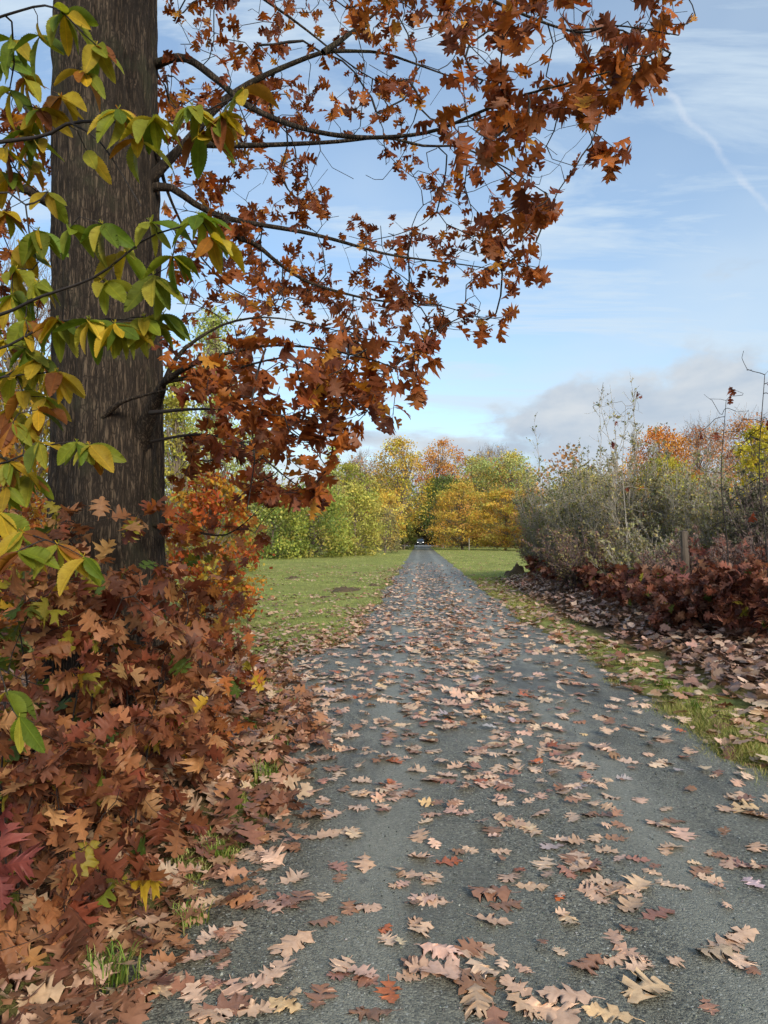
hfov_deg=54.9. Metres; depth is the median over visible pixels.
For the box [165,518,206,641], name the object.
oak sapling
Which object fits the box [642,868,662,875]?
fallen leaf
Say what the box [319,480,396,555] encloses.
shrub
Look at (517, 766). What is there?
fallen leaf
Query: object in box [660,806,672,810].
fallen leaf
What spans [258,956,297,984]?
fallen leaf
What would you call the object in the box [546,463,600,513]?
maple tree
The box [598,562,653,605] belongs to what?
oak sprout
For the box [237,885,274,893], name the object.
fallen leaf
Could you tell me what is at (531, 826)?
fallen leaf
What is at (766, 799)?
fallen leaf
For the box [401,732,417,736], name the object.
fallen leaf
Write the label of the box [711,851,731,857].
fallen leaf
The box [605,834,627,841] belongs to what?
fallen leaf
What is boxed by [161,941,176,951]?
fallen leaf
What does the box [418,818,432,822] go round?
fallen leaf
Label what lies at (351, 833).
fallen leaf
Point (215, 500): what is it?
beech tree
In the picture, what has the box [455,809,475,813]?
fallen leaf
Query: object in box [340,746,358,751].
fallen leaf
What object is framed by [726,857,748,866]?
fallen leaf
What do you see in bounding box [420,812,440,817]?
fallen leaf
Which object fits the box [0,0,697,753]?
oak tree
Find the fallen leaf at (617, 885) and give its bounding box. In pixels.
[595,880,624,897]
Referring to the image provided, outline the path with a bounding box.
[64,546,767,1023]
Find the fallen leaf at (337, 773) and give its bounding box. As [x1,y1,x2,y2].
[333,771,346,776]
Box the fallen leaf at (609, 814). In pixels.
[597,811,614,816]
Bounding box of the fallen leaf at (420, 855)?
[407,851,433,857]
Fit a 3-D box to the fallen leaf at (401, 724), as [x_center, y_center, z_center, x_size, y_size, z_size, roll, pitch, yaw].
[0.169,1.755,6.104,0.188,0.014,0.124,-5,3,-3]
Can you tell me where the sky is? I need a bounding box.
[0,0,767,537]
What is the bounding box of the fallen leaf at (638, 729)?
[629,727,646,731]
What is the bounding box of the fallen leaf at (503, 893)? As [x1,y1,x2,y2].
[468,885,520,902]
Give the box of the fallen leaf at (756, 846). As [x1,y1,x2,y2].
[745,842,767,851]
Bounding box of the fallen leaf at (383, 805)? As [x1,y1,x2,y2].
[377,802,391,809]
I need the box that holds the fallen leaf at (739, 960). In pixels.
[725,951,757,969]
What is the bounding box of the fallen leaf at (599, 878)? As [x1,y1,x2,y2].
[587,872,612,885]
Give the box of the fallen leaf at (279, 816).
[271,809,291,821]
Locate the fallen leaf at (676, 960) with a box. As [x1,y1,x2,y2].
[666,956,684,967]
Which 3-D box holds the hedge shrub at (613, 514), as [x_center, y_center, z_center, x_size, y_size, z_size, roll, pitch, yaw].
[6.798,-0.723,20.236,3.176,5.907,3.217,0,-2,3]
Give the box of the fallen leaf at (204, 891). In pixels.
[190,887,213,899]
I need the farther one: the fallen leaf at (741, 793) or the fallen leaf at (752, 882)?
the fallen leaf at (741, 793)
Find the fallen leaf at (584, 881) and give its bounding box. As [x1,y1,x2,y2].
[581,879,598,890]
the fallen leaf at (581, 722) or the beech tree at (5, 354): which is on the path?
the fallen leaf at (581, 722)
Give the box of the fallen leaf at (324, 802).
[316,798,331,804]
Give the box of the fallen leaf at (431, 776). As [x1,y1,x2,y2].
[427,775,441,780]
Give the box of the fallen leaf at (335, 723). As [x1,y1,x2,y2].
[329,720,342,726]
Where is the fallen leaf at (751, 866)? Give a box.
[744,863,766,868]
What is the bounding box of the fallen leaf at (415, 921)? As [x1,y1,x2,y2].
[407,916,422,926]
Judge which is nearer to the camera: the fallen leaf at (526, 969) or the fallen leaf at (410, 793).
the fallen leaf at (526, 969)
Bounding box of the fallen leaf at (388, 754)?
[379,751,400,758]
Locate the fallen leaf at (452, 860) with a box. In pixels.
[435,855,462,865]
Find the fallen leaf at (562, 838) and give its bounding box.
[546,834,569,840]
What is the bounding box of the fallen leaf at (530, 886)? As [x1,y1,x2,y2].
[511,881,549,890]
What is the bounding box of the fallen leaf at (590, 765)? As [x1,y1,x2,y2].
[580,761,599,770]
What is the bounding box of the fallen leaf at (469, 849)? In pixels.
[459,844,478,853]
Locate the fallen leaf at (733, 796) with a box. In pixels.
[728,793,739,798]
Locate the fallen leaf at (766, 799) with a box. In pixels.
[760,793,767,802]
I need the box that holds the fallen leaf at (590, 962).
[567,953,604,976]
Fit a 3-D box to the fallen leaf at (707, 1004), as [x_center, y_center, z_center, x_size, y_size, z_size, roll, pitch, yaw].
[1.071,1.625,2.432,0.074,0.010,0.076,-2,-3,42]
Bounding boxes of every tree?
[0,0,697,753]
[0,2,279,753]
[0,227,50,519]
[0,349,50,619]
[0,441,47,637]
[163,367,209,575]
[164,300,281,569]
[165,508,269,571]
[166,459,274,622]
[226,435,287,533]
[317,446,348,540]
[329,460,379,545]
[337,447,389,547]
[360,470,424,534]
[363,489,408,549]
[367,435,436,540]
[374,475,421,528]
[411,437,471,546]
[414,471,472,547]
[419,480,508,549]
[420,475,488,546]
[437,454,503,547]
[462,485,528,550]
[471,447,541,546]
[476,441,508,490]
[507,486,547,549]
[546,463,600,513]
[619,424,704,503]
[630,453,711,522]
[665,411,750,511]
[704,404,767,509]
[726,423,767,526]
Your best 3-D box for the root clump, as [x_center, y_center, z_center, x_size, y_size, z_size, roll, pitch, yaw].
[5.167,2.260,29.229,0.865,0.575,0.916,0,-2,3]
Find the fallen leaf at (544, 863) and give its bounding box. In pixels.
[529,855,557,869]
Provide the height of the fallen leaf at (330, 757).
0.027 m
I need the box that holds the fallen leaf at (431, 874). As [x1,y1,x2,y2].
[423,871,441,880]
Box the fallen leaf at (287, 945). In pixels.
[267,930,316,957]
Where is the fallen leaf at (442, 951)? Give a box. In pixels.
[414,942,463,960]
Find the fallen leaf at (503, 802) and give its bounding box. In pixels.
[492,798,514,805]
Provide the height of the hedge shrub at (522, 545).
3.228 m
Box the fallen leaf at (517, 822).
[500,819,525,827]
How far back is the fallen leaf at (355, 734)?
5.79 m
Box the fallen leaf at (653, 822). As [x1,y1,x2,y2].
[645,819,672,826]
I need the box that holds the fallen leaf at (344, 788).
[336,785,349,791]
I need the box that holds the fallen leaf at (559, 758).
[547,756,569,762]
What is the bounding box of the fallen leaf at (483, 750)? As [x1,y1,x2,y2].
[468,749,487,753]
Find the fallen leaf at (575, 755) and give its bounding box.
[565,752,583,759]
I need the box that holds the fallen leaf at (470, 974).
[457,969,483,980]
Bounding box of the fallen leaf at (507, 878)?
[497,873,521,882]
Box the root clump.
[503,562,524,575]
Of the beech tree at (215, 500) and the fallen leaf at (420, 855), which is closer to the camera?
the fallen leaf at (420, 855)
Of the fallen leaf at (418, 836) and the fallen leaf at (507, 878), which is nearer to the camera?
the fallen leaf at (507, 878)
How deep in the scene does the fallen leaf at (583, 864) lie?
3.46 m
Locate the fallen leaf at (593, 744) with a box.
[589,742,612,749]
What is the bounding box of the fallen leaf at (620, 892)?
[611,885,629,897]
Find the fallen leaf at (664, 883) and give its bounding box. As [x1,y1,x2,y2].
[654,878,677,887]
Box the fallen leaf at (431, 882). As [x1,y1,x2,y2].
[421,871,442,884]
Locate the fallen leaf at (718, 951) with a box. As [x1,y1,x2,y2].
[692,943,739,963]
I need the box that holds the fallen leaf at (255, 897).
[225,889,258,902]
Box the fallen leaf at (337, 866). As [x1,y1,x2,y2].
[328,861,347,871]
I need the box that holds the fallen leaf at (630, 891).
[619,885,642,897]
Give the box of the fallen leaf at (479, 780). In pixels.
[472,778,487,782]
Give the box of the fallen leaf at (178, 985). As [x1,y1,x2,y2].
[168,970,211,996]
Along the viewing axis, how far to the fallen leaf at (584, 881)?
3.29 m
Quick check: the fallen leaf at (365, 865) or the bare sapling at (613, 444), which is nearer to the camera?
the fallen leaf at (365, 865)
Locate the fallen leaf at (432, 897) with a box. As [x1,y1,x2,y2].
[407,892,436,903]
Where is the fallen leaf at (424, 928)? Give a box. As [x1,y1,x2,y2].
[408,921,433,937]
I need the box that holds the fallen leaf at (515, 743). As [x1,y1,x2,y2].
[509,739,523,748]
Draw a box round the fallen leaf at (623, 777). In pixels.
[616,773,632,779]
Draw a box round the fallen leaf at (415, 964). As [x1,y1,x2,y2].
[405,954,438,978]
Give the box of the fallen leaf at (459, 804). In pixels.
[448,798,463,806]
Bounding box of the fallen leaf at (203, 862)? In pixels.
[194,859,211,865]
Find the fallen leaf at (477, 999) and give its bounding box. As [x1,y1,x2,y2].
[460,978,495,1020]
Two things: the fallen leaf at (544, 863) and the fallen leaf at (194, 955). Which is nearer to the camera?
the fallen leaf at (194, 955)
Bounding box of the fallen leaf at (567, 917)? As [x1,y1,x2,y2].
[557,909,580,924]
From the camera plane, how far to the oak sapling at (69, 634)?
3.54 m
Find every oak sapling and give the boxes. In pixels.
[0,494,169,751]
[0,563,114,860]
[0,676,137,936]
[0,710,170,985]
[0,804,45,909]
[1,539,219,818]
[4,560,240,807]
[35,674,209,861]
[96,608,236,779]
[163,610,265,749]
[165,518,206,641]
[165,524,270,656]
[167,590,260,690]
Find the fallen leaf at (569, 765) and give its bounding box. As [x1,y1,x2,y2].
[557,761,575,769]
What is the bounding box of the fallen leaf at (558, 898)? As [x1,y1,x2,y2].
[555,895,564,901]
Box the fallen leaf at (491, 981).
[456,965,495,991]
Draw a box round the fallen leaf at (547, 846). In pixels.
[540,841,563,849]
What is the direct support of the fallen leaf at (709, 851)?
on the path
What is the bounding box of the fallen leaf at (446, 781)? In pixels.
[432,778,458,783]
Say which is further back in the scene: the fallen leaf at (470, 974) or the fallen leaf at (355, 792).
the fallen leaf at (355, 792)
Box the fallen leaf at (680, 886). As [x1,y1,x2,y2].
[673,884,691,889]
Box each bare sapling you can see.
[584,392,656,550]
[676,387,767,563]
[704,351,767,634]
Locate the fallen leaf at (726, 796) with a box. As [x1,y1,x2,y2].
[724,793,750,801]
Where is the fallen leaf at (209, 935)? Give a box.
[197,924,226,940]
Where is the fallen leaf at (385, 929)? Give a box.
[378,923,391,933]
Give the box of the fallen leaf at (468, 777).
[464,774,480,779]
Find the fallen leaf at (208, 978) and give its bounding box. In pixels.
[201,974,223,992]
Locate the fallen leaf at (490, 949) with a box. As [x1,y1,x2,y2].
[461,941,498,959]
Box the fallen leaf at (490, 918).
[466,913,513,925]
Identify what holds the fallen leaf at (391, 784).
on the path
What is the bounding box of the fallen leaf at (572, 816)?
[563,810,581,821]
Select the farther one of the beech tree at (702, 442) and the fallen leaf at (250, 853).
the beech tree at (702, 442)
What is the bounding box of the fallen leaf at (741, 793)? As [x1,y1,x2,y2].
[735,791,753,801]
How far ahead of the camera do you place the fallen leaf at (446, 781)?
4.69 m
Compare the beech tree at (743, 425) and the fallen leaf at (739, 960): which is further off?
the beech tree at (743, 425)
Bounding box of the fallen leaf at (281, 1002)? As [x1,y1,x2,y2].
[269,996,306,1013]
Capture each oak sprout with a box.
[524,554,548,577]
[525,556,562,583]
[540,561,584,583]
[572,557,609,591]
[588,559,630,598]
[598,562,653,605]
[612,564,680,616]
[637,573,721,634]
[652,564,757,624]
[664,561,765,628]
[665,537,729,567]
[678,559,757,629]
[687,554,767,638]
[706,537,765,572]
[732,559,767,633]
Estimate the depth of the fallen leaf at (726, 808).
4.21 m
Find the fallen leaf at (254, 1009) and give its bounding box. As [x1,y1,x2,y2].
[237,997,275,1016]
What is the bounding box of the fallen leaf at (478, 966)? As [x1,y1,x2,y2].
[464,954,501,980]
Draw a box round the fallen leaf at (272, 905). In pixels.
[260,899,283,913]
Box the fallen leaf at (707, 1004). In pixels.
[697,996,719,1014]
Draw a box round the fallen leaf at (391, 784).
[382,783,396,790]
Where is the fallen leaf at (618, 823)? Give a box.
[610,820,627,827]
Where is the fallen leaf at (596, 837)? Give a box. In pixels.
[585,834,602,842]
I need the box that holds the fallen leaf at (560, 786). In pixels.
[553,781,569,790]
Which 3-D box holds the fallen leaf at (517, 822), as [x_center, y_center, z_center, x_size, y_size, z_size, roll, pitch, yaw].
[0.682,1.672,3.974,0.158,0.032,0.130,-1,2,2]
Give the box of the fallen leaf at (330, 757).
[321,754,336,759]
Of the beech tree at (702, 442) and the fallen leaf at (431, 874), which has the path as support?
the fallen leaf at (431, 874)
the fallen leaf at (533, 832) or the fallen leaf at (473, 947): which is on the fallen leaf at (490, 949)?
the fallen leaf at (473, 947)
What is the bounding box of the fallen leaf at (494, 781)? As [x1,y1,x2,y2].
[488,779,499,784]
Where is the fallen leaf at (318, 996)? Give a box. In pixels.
[304,983,337,1010]
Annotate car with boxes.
[416,539,424,544]
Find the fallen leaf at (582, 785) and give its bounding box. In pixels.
[571,783,587,788]
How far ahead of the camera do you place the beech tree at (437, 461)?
139.27 m
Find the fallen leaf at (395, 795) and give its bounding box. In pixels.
[389,790,407,798]
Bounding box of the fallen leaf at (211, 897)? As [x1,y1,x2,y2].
[199,894,224,906]
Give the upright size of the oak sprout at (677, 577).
1.033 m
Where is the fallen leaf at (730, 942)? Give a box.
[705,933,746,951]
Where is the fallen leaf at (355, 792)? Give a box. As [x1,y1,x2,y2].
[349,788,370,796]
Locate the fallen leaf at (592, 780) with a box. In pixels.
[582,778,598,783]
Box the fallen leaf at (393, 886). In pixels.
[388,882,409,888]
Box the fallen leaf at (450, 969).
[421,953,470,979]
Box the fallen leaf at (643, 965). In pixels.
[619,954,655,971]
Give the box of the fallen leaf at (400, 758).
[390,757,404,760]
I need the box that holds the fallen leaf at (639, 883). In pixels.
[619,873,656,893]
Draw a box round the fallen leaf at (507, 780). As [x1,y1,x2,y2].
[497,777,512,782]
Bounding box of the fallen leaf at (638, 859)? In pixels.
[619,854,649,861]
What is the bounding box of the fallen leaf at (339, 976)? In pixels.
[325,971,352,980]
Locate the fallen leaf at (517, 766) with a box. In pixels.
[507,763,524,769]
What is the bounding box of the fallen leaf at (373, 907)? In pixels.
[349,902,381,912]
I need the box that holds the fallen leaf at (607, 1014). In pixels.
[581,1001,644,1022]
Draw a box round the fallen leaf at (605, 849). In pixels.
[593,844,618,852]
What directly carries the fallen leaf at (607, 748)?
on the path
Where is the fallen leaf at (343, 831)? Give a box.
[334,826,359,835]
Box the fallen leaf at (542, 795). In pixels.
[533,792,547,798]
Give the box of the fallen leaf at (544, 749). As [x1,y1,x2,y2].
[534,746,551,750]
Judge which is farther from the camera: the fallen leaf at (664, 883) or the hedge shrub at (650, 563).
the hedge shrub at (650, 563)
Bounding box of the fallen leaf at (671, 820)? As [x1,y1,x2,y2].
[661,817,684,823]
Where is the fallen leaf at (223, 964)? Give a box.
[216,959,230,968]
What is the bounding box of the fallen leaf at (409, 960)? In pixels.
[401,955,422,971]
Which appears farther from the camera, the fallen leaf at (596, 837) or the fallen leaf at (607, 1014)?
the fallen leaf at (596, 837)
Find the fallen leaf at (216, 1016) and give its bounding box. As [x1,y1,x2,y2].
[186,1003,229,1023]
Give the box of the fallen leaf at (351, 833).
[345,828,364,837]
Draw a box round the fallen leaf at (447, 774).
[439,771,456,775]
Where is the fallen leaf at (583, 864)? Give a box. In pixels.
[569,857,600,871]
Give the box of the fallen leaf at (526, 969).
[515,963,534,972]
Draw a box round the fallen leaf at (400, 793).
[391,790,408,796]
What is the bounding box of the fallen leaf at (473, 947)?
[454,936,486,956]
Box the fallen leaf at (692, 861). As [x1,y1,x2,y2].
[687,859,700,864]
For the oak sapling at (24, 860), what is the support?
on the ground at (392, 556)
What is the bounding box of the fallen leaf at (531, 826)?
[520,823,536,830]
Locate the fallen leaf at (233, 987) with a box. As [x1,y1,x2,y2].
[217,974,248,998]
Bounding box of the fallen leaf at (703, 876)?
[698,872,724,882]
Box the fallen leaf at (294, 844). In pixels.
[274,842,300,849]
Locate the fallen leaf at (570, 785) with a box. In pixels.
[564,782,582,788]
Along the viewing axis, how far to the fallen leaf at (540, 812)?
4.11 m
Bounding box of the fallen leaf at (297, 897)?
[286,890,314,907]
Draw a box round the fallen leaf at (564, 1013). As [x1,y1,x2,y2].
[514,996,580,1023]
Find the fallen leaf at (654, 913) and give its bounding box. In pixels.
[638,906,674,920]
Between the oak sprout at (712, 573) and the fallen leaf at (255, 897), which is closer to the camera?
the fallen leaf at (255, 897)
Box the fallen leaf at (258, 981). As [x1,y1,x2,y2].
[241,973,280,988]
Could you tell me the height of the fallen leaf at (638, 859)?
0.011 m
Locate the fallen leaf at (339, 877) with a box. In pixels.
[332,872,347,883]
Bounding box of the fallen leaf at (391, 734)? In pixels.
[381,731,397,738]
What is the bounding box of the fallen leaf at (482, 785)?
[475,781,488,788]
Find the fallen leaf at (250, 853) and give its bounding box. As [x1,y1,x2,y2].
[240,847,256,857]
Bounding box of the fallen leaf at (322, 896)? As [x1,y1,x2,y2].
[314,892,332,901]
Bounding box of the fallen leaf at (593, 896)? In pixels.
[583,889,612,903]
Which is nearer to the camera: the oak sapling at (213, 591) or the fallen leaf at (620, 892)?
the fallen leaf at (620, 892)
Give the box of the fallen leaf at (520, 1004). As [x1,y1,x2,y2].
[503,990,542,1020]
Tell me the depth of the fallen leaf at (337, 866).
3.48 m
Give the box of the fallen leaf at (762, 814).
[741,811,767,818]
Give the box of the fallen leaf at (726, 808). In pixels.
[716,804,736,811]
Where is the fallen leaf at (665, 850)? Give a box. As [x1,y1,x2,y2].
[657,843,673,855]
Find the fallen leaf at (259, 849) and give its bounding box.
[251,845,264,854]
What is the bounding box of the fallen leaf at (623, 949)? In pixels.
[612,942,651,961]
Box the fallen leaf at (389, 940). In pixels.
[377,930,397,944]
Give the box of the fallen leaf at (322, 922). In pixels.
[305,915,340,926]
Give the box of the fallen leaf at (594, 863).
[579,858,601,873]
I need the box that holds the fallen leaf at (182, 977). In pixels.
[164,970,189,990]
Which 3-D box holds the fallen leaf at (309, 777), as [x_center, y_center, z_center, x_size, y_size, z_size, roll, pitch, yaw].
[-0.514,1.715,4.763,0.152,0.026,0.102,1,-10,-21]
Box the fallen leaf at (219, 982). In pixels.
[207,978,228,989]
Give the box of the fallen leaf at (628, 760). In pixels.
[617,757,638,763]
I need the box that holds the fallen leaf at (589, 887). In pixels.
[573,881,608,896]
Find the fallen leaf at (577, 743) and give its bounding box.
[567,742,583,745]
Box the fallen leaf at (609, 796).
[602,793,620,799]
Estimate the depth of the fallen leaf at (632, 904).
3.12 m
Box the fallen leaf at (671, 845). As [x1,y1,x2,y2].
[658,841,686,847]
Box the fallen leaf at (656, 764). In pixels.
[648,761,667,767]
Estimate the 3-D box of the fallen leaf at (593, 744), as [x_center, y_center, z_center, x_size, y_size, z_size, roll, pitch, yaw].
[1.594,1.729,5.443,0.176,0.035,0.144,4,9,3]
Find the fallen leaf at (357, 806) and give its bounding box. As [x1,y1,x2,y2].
[346,804,368,811]
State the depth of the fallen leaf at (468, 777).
4.76 m
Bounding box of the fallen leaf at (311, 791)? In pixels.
[306,788,322,796]
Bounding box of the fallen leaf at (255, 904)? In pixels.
[235,900,264,909]
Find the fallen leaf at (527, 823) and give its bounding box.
[506,817,537,825]
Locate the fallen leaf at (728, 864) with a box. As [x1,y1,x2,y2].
[719,856,741,868]
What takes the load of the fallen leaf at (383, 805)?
on the path
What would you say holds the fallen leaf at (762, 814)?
on the path
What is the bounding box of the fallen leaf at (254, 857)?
[249,854,262,863]
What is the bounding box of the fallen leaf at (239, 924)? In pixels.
[220,918,246,940]
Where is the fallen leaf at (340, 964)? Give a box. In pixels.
[328,955,355,971]
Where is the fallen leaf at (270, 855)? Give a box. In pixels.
[256,842,286,865]
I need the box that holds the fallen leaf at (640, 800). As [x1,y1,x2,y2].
[632,797,647,803]
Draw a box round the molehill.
[331,586,359,592]
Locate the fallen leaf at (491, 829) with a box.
[482,826,503,834]
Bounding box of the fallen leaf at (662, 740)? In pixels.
[657,738,672,742]
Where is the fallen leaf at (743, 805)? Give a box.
[730,798,760,812]
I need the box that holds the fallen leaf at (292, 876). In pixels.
[276,867,308,884]
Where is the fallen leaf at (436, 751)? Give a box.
[425,749,441,753]
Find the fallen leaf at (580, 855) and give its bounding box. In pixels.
[558,851,590,865]
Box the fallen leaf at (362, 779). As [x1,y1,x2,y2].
[350,776,371,782]
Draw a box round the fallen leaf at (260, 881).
[253,877,266,884]
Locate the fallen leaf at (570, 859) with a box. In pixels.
[560,851,578,862]
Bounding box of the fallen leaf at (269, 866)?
[262,863,280,870]
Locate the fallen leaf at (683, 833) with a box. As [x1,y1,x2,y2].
[668,826,696,841]
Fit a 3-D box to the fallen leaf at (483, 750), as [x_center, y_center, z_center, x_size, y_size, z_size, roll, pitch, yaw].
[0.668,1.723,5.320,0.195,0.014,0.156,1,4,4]
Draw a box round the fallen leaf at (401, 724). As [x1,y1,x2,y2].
[393,723,410,726]
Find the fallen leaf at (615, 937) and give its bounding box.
[602,929,623,947]
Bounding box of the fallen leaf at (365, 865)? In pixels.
[350,855,376,872]
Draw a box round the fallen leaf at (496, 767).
[488,763,506,771]
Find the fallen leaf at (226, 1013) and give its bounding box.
[190,1008,232,1023]
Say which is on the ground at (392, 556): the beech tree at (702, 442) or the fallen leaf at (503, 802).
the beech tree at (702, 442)
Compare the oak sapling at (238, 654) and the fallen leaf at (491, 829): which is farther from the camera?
the oak sapling at (238, 654)
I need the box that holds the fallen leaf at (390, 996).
[373,974,400,1003]
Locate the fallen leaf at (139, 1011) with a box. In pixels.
[113,996,154,1023]
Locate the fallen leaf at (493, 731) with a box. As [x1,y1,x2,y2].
[490,729,504,733]
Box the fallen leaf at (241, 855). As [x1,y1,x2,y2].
[233,851,250,859]
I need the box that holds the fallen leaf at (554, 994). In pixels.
[536,982,605,1004]
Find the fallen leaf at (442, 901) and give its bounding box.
[416,893,447,906]
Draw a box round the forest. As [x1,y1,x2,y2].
[32,444,738,545]
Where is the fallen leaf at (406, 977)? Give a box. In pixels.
[395,968,420,981]
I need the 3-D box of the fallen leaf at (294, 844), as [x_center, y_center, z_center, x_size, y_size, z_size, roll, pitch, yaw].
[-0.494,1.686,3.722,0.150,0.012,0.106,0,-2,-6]
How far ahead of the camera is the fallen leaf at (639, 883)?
3.28 m
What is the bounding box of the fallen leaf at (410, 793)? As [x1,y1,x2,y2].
[405,788,417,796]
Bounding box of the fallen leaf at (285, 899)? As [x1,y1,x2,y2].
[272,892,303,910]
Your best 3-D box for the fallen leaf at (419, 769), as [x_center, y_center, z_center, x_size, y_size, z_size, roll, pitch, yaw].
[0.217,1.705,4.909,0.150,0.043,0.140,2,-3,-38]
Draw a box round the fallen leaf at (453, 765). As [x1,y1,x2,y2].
[447,760,467,768]
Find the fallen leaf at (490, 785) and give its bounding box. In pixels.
[481,780,493,786]
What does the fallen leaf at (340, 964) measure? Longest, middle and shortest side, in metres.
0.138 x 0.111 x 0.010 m
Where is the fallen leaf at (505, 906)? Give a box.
[489,899,523,912]
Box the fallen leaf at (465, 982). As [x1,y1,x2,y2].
[454,971,503,995]
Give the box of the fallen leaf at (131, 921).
[115,915,138,929]
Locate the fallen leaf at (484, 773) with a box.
[477,771,497,776]
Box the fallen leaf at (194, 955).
[180,949,218,962]
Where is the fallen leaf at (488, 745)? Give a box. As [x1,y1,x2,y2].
[485,741,496,747]
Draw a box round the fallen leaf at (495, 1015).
[482,1002,509,1023]
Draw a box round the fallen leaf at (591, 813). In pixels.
[581,811,597,816]
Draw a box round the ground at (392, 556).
[0,542,767,1018]
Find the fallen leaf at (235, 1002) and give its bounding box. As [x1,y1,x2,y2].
[191,992,252,1018]
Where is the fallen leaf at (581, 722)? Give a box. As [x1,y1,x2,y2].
[573,720,585,723]
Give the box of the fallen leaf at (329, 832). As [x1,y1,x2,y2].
[301,828,338,838]
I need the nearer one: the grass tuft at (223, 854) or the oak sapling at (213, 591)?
the grass tuft at (223, 854)
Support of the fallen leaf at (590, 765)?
on the path
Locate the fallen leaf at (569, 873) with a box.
[557,863,577,879]
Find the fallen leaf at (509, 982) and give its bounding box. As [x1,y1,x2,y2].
[499,974,536,997]
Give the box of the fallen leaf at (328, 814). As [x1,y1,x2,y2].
[320,809,345,818]
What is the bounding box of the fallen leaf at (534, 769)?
[527,764,542,773]
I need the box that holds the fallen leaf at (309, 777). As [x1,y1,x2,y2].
[300,775,314,779]
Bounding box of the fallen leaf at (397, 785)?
[385,781,403,789]
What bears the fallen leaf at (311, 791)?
on the path
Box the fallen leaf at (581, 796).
[571,792,590,800]
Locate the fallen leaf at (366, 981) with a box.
[348,972,378,987]
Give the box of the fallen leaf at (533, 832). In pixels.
[519,825,542,836]
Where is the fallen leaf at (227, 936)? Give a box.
[217,926,241,943]
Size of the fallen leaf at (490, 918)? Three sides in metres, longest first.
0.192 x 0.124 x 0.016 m
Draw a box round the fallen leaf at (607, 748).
[600,743,615,751]
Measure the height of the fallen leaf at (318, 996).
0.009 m
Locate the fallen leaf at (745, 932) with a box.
[723,924,759,943]
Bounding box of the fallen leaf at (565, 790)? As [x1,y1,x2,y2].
[556,787,570,793]
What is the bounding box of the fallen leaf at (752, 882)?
[741,877,765,887]
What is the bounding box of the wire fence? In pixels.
[680,531,755,600]
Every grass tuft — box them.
[79,936,146,993]
[169,896,214,935]
[201,837,240,866]
[223,786,252,809]
[233,754,297,786]
[616,648,630,654]
[655,678,673,688]
[684,698,708,710]
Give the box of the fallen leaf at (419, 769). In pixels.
[407,763,428,771]
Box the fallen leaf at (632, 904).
[617,895,643,912]
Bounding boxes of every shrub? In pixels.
[239,484,317,558]
[265,477,364,557]
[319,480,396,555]
[365,506,403,552]
[392,521,418,549]
[507,501,557,572]
[511,415,591,572]
[520,516,644,592]
[533,388,643,557]
[571,376,691,556]
[585,518,703,581]
[622,411,729,556]
[630,524,748,599]
[674,460,767,560]
[704,515,767,592]
[710,452,767,559]
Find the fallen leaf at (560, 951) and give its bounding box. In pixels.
[551,945,567,955]
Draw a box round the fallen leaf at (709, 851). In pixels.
[703,847,714,856]
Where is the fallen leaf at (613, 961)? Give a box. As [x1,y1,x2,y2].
[603,953,627,967]
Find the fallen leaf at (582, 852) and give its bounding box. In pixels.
[567,847,590,859]
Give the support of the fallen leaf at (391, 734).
on the path
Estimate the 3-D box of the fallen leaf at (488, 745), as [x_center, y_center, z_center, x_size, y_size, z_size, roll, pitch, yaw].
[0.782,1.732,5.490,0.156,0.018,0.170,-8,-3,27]
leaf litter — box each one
[0,656,338,1023]
[178,553,767,767]
[490,570,767,707]
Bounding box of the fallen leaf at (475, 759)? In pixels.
[464,756,481,762]
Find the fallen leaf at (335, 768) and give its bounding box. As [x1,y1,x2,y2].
[323,764,345,770]
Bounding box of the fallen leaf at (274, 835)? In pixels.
[267,828,285,841]
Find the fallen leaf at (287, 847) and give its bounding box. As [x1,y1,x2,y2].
[281,843,300,852]
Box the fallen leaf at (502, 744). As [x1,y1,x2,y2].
[488,742,506,747]
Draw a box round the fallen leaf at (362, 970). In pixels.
[343,964,378,978]
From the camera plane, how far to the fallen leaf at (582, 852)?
3.61 m
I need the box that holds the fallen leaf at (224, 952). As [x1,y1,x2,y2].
[210,947,232,964]
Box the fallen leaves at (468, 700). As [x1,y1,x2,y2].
[144,562,761,1003]
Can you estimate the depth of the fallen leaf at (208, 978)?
2.56 m
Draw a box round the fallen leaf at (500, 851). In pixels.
[487,848,511,854]
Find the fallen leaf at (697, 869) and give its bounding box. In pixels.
[689,865,711,878]
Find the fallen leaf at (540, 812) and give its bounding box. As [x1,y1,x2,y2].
[531,809,549,816]
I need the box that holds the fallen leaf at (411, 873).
[396,869,428,877]
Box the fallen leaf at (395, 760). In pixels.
[385,757,402,763]
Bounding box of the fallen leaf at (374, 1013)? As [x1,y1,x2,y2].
[344,1006,400,1022]
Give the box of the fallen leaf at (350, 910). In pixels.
[337,900,361,915]
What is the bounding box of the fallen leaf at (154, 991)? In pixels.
[99,983,160,1002]
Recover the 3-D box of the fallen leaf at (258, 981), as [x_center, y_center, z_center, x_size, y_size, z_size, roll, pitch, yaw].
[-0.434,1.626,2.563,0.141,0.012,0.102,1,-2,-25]
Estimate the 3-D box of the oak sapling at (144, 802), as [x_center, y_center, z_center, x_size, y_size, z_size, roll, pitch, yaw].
[-1.173,1.244,3.616,0.745,0.806,0.992,0,-2,3]
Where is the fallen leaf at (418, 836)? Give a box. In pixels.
[407,826,429,842]
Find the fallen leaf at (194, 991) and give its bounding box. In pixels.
[176,979,209,1002]
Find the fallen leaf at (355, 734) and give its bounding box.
[340,730,359,737]
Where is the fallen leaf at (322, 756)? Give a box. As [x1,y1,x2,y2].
[313,754,328,759]

